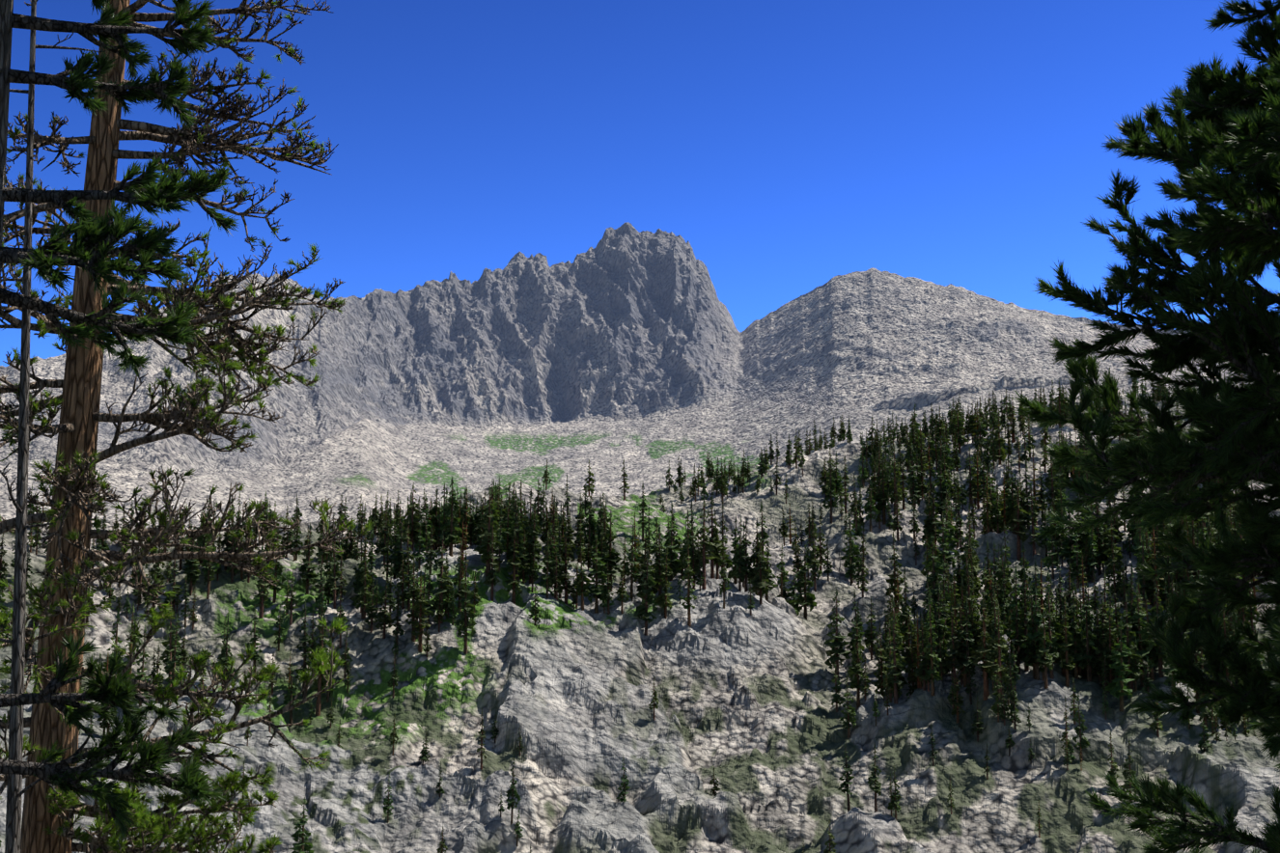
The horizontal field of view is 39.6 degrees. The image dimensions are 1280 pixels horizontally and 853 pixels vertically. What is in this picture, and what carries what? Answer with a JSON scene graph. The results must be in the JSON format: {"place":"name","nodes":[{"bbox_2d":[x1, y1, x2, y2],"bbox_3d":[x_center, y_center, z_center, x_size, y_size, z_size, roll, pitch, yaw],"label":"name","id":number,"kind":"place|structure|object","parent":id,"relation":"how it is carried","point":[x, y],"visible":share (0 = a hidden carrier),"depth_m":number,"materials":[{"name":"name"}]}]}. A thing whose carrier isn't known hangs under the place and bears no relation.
{"place":"outdoors","nodes":[
{"label":"outdoors","id":0,"kind":"place"},
{"bbox_2d":[0,222,1279,852],"bbox_3d":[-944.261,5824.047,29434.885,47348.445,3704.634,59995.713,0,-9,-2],"label":"terrain","id":1,"kind":"structure","parent":0,"point":[641,355],"depth_m":884.55,"materials":[{"name":"stone"}]},
{"bbox_2d":[0,0,106,852],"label":"trunk","id":2,"kind":"object","parent":1,"relation":"on","point":[15,792],"visible":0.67,"depth_m":12.09,"materials":[{"name":"grey wood"}]},
{"bbox_2d":[0,0,239,840],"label":"pine tree","id":3,"kind":"object","parent":1,"relation":"on","point":[90,235],"visible":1,"depth_m":8.85,"materials":[{"name":"green plant"}]},
{"bbox_2d":[0,0,372,852],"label":"pine tree","id":4,"kind":"object","parent":1,"relation":"on","point":[62,608],"visible":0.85,"depth_m":15.99,"materials":[{"name":"green plant"}]},
{"bbox_2d":[0,365,1265,852],"bbox_3d":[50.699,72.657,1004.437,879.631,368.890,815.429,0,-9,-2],"label":"conifer forest","id":5,"kind":"object","parent":1,"relation":"on","point":[1112,648],"visible":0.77,"depth_m":876.03,"materials":[{"name":"green plant"}]},
{"bbox_2d":[1010,0,1279,852],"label":"pine tree","id":6,"kind":"object","parent":1,"relation":"on","point":[1231,125],"visible":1,"depth_m":11.52,"materials":[{"name":"green plant"}]},
{"bbox_2d":[0,0,1279,366],"label":"sky","id":7,"kind":"structure","parent":0,"point":[794,146],"materials":[{"name":"blue"}]}
]}

